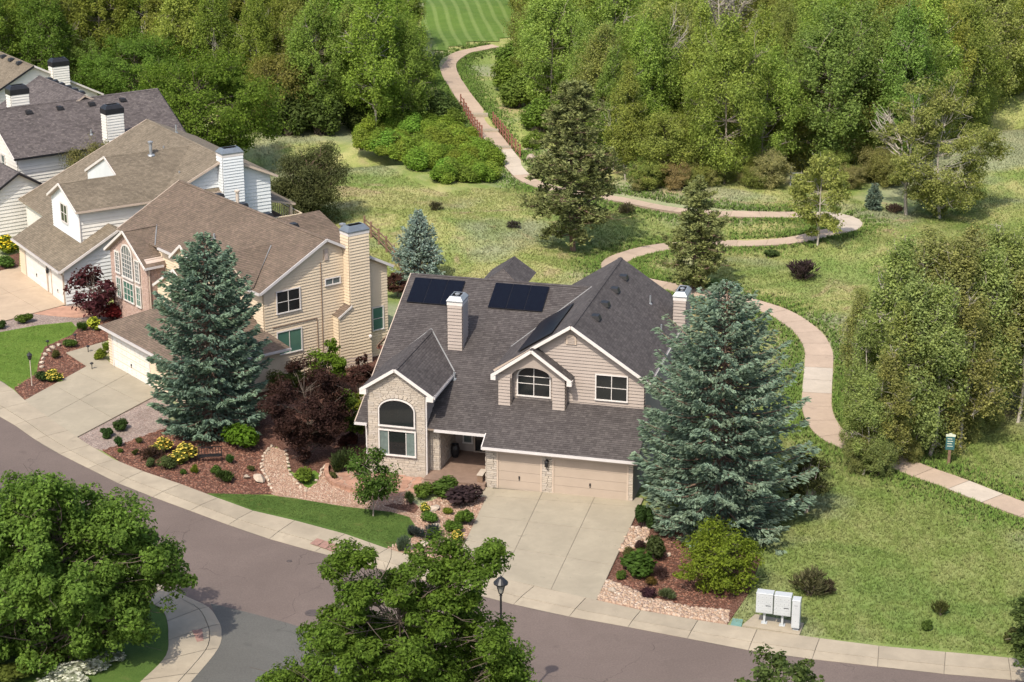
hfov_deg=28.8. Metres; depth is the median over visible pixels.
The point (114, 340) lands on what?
garage door
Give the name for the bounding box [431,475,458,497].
shrub
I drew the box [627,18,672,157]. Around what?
poplar tree
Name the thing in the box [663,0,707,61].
cottonwood tree
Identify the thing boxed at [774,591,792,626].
mailbox
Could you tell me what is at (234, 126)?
maple tree
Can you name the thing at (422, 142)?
shrub
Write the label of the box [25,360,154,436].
driveway
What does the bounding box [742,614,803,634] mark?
mailbox pad
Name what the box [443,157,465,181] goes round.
shrub
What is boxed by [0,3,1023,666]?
ground
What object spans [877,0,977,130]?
cottonwood tree
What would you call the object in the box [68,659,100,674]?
flowering shrub
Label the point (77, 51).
willow shrub
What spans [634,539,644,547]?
shrub
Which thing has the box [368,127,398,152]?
shrub
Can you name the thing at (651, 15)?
poplar tree
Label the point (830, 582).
shrub
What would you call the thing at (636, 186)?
shrub
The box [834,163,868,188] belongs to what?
shrub
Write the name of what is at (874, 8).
poplar tree
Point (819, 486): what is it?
tall shrub
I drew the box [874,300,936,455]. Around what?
poplar tree
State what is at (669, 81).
cottonwood tree
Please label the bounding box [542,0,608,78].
cottonwood tree
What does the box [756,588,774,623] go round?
mailbox
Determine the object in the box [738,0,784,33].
cottonwood tree
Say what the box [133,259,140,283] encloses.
window
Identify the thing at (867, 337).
poplar tree
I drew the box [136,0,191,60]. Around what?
poplar tree
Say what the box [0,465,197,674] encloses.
shade tree
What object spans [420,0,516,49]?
mown field
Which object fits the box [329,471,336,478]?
shrub
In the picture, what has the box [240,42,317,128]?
willow shrub
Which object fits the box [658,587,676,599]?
shrub
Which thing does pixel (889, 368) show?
poplar tree
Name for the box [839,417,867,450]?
sapling thicket
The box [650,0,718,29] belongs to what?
cottonwood tree
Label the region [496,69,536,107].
shrub
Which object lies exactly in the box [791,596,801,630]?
mailbox
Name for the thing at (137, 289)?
window
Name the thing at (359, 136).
shrub
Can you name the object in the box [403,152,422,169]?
shrub
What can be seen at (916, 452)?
sapling thicket
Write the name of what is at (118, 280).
window
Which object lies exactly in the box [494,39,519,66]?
shrub
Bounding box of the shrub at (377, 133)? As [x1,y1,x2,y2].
[369,127,383,153]
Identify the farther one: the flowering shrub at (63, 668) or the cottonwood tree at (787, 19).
the cottonwood tree at (787, 19)
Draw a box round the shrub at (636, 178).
[626,156,662,188]
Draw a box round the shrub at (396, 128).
[392,120,407,131]
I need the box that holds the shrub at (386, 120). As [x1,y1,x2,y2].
[379,114,395,126]
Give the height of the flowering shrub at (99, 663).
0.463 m
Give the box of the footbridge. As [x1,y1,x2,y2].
[460,94,520,156]
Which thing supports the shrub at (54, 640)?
on the corner lawn at (140, 663)
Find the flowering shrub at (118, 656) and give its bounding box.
[104,650,126,661]
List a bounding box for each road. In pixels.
[0,417,1023,681]
[191,603,396,681]
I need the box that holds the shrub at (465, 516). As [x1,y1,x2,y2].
[453,509,474,523]
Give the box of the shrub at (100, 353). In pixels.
[93,347,106,359]
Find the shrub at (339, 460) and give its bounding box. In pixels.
[328,447,355,472]
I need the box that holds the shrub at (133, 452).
[131,449,138,454]
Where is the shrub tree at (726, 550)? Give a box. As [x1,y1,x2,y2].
[672,514,765,597]
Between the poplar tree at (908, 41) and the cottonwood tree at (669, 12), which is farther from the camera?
the cottonwood tree at (669, 12)
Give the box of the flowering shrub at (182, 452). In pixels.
[168,442,197,464]
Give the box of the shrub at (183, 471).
[180,469,186,474]
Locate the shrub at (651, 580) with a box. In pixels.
[645,576,656,585]
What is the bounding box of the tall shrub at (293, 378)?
[266,366,307,388]
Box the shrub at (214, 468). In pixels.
[210,465,221,474]
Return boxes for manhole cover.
[305,609,317,615]
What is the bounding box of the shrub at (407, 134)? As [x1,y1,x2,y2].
[397,129,412,137]
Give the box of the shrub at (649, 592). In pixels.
[639,586,656,597]
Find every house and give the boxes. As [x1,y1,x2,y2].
[0,51,103,102]
[0,75,186,237]
[10,119,301,304]
[98,180,393,402]
[354,256,691,500]
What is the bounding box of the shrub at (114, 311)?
[98,302,122,319]
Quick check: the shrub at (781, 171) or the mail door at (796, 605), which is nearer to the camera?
the mail door at (796, 605)
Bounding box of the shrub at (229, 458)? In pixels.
[226,453,233,463]
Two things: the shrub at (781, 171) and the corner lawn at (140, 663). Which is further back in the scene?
the shrub at (781, 171)
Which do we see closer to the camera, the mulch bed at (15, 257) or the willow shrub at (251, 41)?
the mulch bed at (15, 257)
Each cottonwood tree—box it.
[0,0,22,58]
[0,0,35,45]
[2,0,83,70]
[9,0,71,66]
[58,0,139,74]
[84,1,134,38]
[85,0,160,75]
[147,0,237,101]
[170,2,216,61]
[213,0,249,25]
[250,0,310,84]
[272,0,341,91]
[277,0,349,131]
[321,0,395,101]
[367,0,431,65]
[374,3,437,103]
[377,9,441,119]
[507,0,522,15]
[510,0,593,104]
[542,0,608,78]
[565,16,629,101]
[567,20,629,148]
[607,1,689,146]
[624,0,693,74]
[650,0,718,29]
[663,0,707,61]
[677,2,775,185]
[728,33,810,164]
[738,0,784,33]
[769,0,802,63]
[769,0,884,167]
[786,0,850,113]
[802,18,894,164]
[803,0,863,28]
[821,0,888,141]
[841,0,880,29]
[848,1,956,156]
[868,0,904,31]
[869,71,945,214]
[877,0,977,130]
[884,0,919,11]
[886,68,1014,218]
[940,0,1011,138]
[961,0,1023,111]
[990,0,1023,39]
[1007,0,1023,40]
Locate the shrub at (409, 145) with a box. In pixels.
[393,137,419,160]
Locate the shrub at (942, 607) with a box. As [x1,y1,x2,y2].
[931,598,949,615]
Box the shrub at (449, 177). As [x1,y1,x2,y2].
[436,164,456,184]
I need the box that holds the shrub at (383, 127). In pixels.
[375,123,386,132]
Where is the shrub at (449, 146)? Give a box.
[445,144,454,153]
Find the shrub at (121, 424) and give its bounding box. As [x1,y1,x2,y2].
[112,418,127,430]
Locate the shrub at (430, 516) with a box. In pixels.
[420,511,438,522]
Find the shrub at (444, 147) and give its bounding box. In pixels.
[439,143,450,156]
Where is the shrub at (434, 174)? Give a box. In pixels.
[428,162,457,181]
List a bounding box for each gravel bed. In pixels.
[0,304,109,331]
[78,397,170,450]
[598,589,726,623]
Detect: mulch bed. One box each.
[0,253,18,270]
[14,317,113,399]
[103,356,378,494]
[293,470,318,487]
[329,466,351,473]
[384,500,418,512]
[607,512,761,624]
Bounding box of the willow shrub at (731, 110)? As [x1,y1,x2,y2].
[699,93,741,151]
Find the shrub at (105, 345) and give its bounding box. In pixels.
[102,341,108,349]
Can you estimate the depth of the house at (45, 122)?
162.37 m
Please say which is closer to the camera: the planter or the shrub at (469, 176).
the planter
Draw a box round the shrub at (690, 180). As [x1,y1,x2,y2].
[670,165,700,185]
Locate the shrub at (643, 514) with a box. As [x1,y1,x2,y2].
[635,504,655,528]
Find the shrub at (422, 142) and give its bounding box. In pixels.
[417,138,443,150]
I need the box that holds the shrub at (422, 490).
[413,481,433,499]
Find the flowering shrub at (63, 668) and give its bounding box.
[45,661,75,680]
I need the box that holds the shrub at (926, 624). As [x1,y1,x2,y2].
[921,619,932,630]
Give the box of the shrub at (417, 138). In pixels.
[409,131,429,145]
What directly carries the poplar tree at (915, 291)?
on the ground at (368, 159)
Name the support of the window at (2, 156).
in the house at (45, 122)
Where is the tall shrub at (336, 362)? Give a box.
[306,338,348,378]
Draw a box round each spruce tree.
[144,231,273,445]
[389,209,445,282]
[627,279,820,556]
[863,182,883,211]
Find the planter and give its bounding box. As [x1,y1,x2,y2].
[451,443,459,457]
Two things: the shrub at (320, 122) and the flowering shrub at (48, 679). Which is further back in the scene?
the shrub at (320, 122)
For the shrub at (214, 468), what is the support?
on the mulch bed at (318, 459)
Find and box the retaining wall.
[324,463,357,492]
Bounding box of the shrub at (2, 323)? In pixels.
[0,320,6,328]
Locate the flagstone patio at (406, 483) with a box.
[333,470,423,496]
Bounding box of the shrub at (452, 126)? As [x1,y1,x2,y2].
[446,124,469,135]
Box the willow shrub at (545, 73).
[519,53,565,101]
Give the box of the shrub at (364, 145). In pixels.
[360,136,371,151]
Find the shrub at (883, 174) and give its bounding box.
[874,163,901,184]
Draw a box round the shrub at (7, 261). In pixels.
[0,255,15,267]
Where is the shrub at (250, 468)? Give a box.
[247,465,254,470]
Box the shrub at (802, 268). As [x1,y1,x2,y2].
[786,257,820,280]
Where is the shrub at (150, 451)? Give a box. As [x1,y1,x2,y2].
[138,445,165,459]
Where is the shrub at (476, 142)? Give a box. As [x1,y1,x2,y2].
[473,138,485,150]
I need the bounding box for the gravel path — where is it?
[261,448,485,558]
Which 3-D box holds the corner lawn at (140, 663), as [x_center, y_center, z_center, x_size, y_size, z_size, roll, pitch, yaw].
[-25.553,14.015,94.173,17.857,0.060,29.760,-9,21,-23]
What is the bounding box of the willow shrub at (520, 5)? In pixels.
[512,0,527,12]
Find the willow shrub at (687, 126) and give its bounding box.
[655,106,716,163]
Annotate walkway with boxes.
[66,341,112,365]
[432,487,492,497]
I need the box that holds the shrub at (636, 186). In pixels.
[626,173,654,190]
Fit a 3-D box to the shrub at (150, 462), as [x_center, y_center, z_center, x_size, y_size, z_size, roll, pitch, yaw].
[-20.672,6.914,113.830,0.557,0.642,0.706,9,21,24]
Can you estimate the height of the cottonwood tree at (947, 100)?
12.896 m
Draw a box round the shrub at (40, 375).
[33,371,46,380]
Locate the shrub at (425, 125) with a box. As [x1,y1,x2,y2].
[419,119,435,132]
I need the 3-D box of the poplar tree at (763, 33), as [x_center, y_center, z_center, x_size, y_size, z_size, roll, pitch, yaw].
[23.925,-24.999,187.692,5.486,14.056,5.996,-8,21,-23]
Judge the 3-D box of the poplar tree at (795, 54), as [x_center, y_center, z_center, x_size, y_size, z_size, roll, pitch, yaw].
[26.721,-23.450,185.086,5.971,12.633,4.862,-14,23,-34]
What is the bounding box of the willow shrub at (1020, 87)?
[997,25,1023,95]
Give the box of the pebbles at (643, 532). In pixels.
[618,526,649,550]
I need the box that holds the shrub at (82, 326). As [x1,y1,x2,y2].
[76,321,87,330]
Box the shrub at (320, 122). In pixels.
[301,88,344,134]
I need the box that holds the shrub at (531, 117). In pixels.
[517,94,557,131]
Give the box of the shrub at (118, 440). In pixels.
[113,435,122,446]
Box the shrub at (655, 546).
[644,535,665,558]
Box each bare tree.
[626,8,688,56]
[692,0,731,22]
[700,0,742,28]
[705,0,757,32]
[712,0,746,18]
[713,0,756,24]
[713,0,759,18]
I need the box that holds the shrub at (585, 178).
[575,172,601,182]
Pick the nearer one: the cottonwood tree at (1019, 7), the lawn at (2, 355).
the lawn at (2, 355)
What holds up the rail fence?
on the ground at (368, 159)
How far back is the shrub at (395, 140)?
183.57 m
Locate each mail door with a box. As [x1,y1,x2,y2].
[792,602,799,614]
[792,615,798,627]
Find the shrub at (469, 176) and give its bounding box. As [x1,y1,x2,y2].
[456,166,478,182]
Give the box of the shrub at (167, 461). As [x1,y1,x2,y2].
[156,455,176,469]
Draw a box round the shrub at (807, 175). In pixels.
[800,173,822,189]
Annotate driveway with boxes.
[0,266,65,320]
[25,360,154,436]
[463,488,643,599]
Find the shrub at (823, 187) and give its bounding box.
[819,177,831,188]
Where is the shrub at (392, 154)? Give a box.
[387,144,403,160]
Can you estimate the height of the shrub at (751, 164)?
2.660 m
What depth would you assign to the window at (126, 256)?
136.14 m
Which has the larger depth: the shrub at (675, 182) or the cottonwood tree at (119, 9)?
the cottonwood tree at (119, 9)
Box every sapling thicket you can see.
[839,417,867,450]
[842,429,872,473]
[859,432,902,477]
[901,437,923,464]
[963,413,988,442]
[973,399,1007,430]
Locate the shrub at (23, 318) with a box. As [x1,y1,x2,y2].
[14,313,33,322]
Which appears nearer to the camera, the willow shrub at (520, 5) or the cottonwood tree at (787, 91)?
the cottonwood tree at (787, 91)
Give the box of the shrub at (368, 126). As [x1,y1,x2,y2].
[355,116,377,136]
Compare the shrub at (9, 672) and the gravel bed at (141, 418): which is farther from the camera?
the gravel bed at (141, 418)
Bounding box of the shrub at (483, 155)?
[477,145,490,164]
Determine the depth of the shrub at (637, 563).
100.10 m
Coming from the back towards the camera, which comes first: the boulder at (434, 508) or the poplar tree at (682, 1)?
the poplar tree at (682, 1)
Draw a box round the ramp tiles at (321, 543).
[310,538,336,550]
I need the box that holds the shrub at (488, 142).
[479,137,502,153]
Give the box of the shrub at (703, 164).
[689,151,712,166]
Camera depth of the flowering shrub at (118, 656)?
91.77 m
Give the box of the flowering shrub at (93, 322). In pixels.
[86,316,99,330]
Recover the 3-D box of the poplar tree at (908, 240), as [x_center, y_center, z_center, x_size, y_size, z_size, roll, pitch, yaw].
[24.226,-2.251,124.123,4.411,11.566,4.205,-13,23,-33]
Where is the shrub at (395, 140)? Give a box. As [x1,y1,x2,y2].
[384,131,400,143]
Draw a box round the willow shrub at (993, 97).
[960,75,1002,134]
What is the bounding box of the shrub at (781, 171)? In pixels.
[771,167,788,181]
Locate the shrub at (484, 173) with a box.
[471,161,496,182]
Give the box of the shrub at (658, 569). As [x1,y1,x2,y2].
[651,564,668,580]
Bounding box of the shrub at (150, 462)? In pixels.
[146,458,155,466]
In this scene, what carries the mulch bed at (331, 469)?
on the mulch bed at (318, 459)
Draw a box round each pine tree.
[517,78,638,250]
[659,174,736,289]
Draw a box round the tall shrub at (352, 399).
[337,388,365,435]
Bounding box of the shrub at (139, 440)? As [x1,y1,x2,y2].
[135,437,142,442]
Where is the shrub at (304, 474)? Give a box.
[294,466,312,481]
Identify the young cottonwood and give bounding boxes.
[787,152,852,244]
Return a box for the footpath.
[440,44,1023,518]
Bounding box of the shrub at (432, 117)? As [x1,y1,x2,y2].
[422,113,440,123]
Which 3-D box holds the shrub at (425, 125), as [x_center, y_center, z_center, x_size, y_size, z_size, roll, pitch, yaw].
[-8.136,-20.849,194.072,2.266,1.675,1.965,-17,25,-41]
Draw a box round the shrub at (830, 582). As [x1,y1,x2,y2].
[822,577,836,594]
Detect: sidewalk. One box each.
[0,381,1023,680]
[12,545,221,681]
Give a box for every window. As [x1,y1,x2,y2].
[0,153,4,163]
[60,202,67,224]
[114,250,120,273]
[116,276,122,298]
[120,244,133,281]
[122,279,134,304]
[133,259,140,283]
[135,285,141,308]
[276,287,301,314]
[276,327,302,355]
[325,276,340,286]
[372,305,384,331]
[378,399,415,428]
[378,428,416,457]
[462,435,472,443]
[474,436,485,452]
[516,368,550,398]
[594,373,627,402]
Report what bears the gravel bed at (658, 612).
on the ground at (368, 159)
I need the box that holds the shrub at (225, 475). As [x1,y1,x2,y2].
[214,469,235,482]
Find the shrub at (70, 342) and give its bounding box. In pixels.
[62,339,77,346]
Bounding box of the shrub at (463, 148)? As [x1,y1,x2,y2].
[460,144,475,153]
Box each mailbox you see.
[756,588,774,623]
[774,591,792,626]
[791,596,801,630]
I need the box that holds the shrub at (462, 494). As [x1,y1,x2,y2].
[445,483,482,505]
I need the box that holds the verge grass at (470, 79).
[424,39,1023,540]
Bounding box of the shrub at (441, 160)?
[435,156,455,166]
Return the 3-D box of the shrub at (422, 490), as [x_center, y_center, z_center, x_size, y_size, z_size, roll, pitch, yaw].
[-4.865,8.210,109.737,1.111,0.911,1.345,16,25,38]
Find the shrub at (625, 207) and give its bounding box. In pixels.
[616,202,634,213]
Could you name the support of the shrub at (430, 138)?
on the ground at (368, 159)
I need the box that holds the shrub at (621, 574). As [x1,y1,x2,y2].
[616,570,626,578]
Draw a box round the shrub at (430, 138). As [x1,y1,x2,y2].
[424,131,436,141]
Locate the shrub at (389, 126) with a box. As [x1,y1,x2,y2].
[384,114,398,130]
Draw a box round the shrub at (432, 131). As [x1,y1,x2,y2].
[418,125,440,141]
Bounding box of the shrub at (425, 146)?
[422,142,436,150]
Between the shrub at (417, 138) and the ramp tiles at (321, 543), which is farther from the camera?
the shrub at (417, 138)
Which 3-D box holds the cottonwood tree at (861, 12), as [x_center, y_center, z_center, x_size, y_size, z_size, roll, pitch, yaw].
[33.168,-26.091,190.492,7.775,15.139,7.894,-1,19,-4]
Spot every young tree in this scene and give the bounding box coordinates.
[344,445,402,515]
[734,642,824,681]
[1006,592,1023,667]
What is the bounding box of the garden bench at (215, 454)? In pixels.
[198,446,221,461]
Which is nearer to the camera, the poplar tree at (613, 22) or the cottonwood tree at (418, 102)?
the cottonwood tree at (418, 102)
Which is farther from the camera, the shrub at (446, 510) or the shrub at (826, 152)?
the shrub at (826, 152)
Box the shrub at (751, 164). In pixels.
[741,155,770,179]
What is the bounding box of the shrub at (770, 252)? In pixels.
[764,249,781,256]
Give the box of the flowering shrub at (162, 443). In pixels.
[151,436,173,453]
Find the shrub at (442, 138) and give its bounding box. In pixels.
[433,128,456,145]
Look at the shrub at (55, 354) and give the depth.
131.29 m
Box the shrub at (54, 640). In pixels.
[19,637,67,668]
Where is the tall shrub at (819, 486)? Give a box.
[780,445,834,512]
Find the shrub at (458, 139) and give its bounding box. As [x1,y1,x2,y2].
[451,132,471,146]
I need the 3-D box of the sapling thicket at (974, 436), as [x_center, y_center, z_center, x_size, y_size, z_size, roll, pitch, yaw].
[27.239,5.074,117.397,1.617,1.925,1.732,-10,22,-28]
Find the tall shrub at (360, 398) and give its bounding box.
[348,393,363,414]
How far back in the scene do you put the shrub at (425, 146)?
182.53 m
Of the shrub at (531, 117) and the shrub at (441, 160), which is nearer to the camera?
the shrub at (441, 160)
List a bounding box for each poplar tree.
[35,0,93,75]
[114,0,160,41]
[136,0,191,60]
[186,0,238,106]
[223,0,252,30]
[230,0,280,87]
[244,0,278,50]
[324,0,373,108]
[333,0,415,127]
[399,0,431,42]
[515,0,555,64]
[554,0,613,57]
[561,17,599,106]
[581,0,644,46]
[585,39,643,169]
[590,1,632,32]
[599,53,648,180]
[627,0,660,20]
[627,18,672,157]
[633,0,680,107]
[669,0,694,41]
[671,0,728,137]
[729,13,773,130]
[746,2,786,101]
[786,21,826,153]
[790,0,818,36]
[837,282,878,382]
[837,310,885,418]
[839,369,896,474]
[851,217,927,394]
[852,339,918,465]
[860,0,888,18]
[866,0,941,157]
[869,218,920,370]
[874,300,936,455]
[876,254,952,457]
[877,219,962,398]
[901,271,980,455]
[906,0,968,138]
[926,231,1006,425]
[930,282,1014,455]
[948,220,1002,339]
[956,240,1023,416]
[983,210,1022,319]
[984,208,1023,409]
[990,264,1023,422]
[1016,217,1023,318]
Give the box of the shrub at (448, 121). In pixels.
[436,114,465,128]
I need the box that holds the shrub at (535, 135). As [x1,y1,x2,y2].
[520,129,545,149]
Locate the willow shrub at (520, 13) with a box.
[500,1,529,46]
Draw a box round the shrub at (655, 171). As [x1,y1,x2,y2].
[628,157,670,189]
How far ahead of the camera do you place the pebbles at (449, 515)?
107.52 m
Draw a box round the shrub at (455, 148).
[447,142,464,152]
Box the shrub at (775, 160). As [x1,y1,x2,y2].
[749,147,794,188]
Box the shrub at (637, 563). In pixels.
[619,547,657,579]
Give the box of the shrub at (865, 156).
[856,146,896,179]
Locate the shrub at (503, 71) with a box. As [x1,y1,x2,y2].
[489,59,520,88]
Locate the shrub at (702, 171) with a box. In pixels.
[686,163,710,184]
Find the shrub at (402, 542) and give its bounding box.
[396,535,411,550]
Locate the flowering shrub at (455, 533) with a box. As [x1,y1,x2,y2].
[451,529,464,542]
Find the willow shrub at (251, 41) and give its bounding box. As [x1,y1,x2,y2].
[210,16,281,91]
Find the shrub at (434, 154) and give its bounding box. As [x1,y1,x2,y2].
[423,142,444,168]
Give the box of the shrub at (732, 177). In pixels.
[709,157,735,182]
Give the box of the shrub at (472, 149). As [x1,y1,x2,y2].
[463,146,481,159]
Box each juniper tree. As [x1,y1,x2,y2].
[58,134,108,168]
[270,140,355,223]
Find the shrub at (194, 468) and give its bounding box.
[190,464,198,472]
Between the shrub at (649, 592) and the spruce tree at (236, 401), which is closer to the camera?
the shrub at (649, 592)
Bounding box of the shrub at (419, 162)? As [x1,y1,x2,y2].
[406,146,429,171]
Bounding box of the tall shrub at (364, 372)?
[340,353,374,392]
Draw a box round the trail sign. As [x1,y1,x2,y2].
[945,433,955,464]
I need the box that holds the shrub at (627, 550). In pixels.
[622,546,633,555]
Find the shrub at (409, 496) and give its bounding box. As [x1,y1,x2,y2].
[404,490,415,503]
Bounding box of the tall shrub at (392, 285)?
[387,272,407,296]
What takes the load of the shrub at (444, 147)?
on the ground at (368, 159)
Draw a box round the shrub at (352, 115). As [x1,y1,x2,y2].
[339,100,373,129]
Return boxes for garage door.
[24,250,48,291]
[50,269,65,303]
[111,335,150,384]
[496,452,541,491]
[552,458,628,500]
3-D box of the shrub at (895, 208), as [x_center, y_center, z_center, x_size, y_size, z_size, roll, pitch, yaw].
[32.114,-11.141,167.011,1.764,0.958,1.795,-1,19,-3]
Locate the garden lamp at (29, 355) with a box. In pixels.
[27,352,31,385]
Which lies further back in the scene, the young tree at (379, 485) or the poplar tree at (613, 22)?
the poplar tree at (613, 22)
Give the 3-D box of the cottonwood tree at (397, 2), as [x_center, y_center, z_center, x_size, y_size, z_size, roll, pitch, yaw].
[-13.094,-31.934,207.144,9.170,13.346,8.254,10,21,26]
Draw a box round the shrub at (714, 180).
[704,165,726,186]
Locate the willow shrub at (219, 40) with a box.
[184,20,248,92]
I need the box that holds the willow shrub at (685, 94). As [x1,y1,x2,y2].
[665,58,729,140]
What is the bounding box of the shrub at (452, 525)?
[443,519,463,531]
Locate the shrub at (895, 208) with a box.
[885,202,903,213]
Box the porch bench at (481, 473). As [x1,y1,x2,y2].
[477,469,485,482]
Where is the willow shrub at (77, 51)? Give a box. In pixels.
[54,36,106,85]
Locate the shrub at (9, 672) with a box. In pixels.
[0,661,36,681]
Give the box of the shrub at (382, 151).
[372,140,392,155]
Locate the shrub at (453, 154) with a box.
[444,150,461,160]
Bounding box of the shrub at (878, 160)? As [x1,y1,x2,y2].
[865,146,900,188]
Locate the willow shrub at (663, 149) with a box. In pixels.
[626,105,704,185]
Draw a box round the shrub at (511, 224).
[506,220,520,228]
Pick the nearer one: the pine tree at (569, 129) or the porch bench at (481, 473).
the porch bench at (481, 473)
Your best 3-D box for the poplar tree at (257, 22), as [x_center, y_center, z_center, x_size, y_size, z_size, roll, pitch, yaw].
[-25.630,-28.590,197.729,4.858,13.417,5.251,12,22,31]
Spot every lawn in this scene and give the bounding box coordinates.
[0,322,76,388]
[0,603,168,681]
[207,493,414,547]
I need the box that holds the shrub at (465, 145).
[458,141,480,155]
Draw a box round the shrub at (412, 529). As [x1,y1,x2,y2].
[407,524,420,536]
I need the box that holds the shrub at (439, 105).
[425,90,463,117]
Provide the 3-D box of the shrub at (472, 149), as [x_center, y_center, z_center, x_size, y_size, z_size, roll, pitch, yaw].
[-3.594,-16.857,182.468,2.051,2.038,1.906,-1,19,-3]
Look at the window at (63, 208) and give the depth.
145.08 m
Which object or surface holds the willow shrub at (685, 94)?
on the ground at (368, 159)
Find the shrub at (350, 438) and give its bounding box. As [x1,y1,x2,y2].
[338,431,357,446]
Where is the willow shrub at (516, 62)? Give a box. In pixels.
[507,27,553,69]
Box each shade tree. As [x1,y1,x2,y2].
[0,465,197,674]
[251,524,541,681]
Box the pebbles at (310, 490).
[262,446,408,504]
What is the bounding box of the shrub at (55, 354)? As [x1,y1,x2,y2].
[51,349,59,357]
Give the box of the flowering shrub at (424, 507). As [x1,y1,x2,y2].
[419,502,430,511]
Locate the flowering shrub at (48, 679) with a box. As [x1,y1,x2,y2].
[36,677,60,681]
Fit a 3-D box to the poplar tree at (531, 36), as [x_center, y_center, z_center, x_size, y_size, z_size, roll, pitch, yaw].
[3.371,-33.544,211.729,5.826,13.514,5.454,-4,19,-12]
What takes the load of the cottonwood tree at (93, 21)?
on the ground at (368, 159)
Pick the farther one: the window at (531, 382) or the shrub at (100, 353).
the shrub at (100, 353)
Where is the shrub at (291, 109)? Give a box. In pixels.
[266,81,309,135]
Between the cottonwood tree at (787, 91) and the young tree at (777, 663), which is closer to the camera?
the young tree at (777, 663)
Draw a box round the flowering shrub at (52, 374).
[44,368,62,381]
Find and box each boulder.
[253,474,264,482]
[430,504,439,512]
[526,154,533,159]
[608,587,616,591]
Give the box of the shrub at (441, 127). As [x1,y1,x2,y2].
[432,122,447,131]
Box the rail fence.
[363,216,401,271]
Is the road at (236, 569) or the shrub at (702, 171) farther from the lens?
the shrub at (702, 171)
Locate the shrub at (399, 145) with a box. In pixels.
[395,140,405,160]
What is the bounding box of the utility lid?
[731,618,742,626]
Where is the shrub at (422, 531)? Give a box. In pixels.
[415,522,439,538]
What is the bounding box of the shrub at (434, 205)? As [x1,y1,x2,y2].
[429,201,443,210]
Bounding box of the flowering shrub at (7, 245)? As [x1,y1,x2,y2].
[0,234,18,253]
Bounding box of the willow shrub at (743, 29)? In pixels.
[719,20,749,45]
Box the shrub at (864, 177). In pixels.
[855,163,870,181]
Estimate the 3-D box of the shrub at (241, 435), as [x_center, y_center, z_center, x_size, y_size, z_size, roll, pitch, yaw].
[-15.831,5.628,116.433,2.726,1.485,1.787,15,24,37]
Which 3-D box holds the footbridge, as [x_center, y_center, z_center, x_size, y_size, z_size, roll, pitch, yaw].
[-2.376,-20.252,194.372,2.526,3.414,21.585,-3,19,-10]
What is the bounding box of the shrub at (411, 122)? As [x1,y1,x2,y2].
[397,112,421,135]
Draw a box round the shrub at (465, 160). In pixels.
[456,151,483,166]
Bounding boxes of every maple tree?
[70,26,196,98]
[128,45,295,155]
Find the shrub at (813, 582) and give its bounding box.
[787,564,830,596]
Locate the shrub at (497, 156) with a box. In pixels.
[480,145,507,165]
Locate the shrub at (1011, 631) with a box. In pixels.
[1003,626,1022,641]
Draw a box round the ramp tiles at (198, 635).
[192,629,202,641]
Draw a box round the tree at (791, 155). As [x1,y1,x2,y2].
[733,86,826,171]
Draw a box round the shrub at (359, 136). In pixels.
[351,126,369,149]
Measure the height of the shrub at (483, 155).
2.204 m
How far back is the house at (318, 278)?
128.91 m
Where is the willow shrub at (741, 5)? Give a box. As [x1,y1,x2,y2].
[716,0,770,19]
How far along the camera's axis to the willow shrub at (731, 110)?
184.55 m
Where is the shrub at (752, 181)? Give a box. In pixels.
[740,167,768,188]
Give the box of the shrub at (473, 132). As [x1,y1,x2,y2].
[464,126,479,140]
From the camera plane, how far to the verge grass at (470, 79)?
154.53 m
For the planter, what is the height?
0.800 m
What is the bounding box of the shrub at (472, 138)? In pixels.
[468,136,486,146]
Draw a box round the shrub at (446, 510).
[442,507,453,514]
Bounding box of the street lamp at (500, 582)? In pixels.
[493,575,507,649]
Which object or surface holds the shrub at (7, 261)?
on the mulch bed at (15, 257)
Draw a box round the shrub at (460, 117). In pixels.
[444,107,465,127]
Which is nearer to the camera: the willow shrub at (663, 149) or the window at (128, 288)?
the window at (128, 288)
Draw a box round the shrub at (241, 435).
[220,422,259,448]
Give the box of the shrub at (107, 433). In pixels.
[100,427,113,438]
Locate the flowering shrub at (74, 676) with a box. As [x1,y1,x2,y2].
[58,671,89,681]
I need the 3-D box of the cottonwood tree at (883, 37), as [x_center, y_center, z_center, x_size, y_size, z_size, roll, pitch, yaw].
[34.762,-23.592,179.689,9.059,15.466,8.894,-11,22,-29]
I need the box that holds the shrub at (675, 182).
[659,157,692,189]
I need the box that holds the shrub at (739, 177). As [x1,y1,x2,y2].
[737,173,748,183]
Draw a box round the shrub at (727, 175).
[717,167,735,181]
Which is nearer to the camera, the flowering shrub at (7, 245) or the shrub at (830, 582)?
the shrub at (830, 582)
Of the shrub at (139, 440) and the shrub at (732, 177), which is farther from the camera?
the shrub at (732, 177)
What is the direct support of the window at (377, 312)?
in the house at (318, 278)
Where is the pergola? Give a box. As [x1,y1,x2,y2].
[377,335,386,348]
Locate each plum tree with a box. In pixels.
[63,264,120,318]
[254,353,355,462]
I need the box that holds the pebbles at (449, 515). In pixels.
[388,496,484,558]
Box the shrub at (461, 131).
[447,127,468,143]
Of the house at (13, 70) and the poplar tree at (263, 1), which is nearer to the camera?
the house at (13, 70)
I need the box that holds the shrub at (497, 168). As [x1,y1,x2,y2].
[484,161,503,179]
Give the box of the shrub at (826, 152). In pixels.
[819,147,850,177]
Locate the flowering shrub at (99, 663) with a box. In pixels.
[84,652,110,672]
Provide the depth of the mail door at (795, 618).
94.43 m
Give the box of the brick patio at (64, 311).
[34,306,102,317]

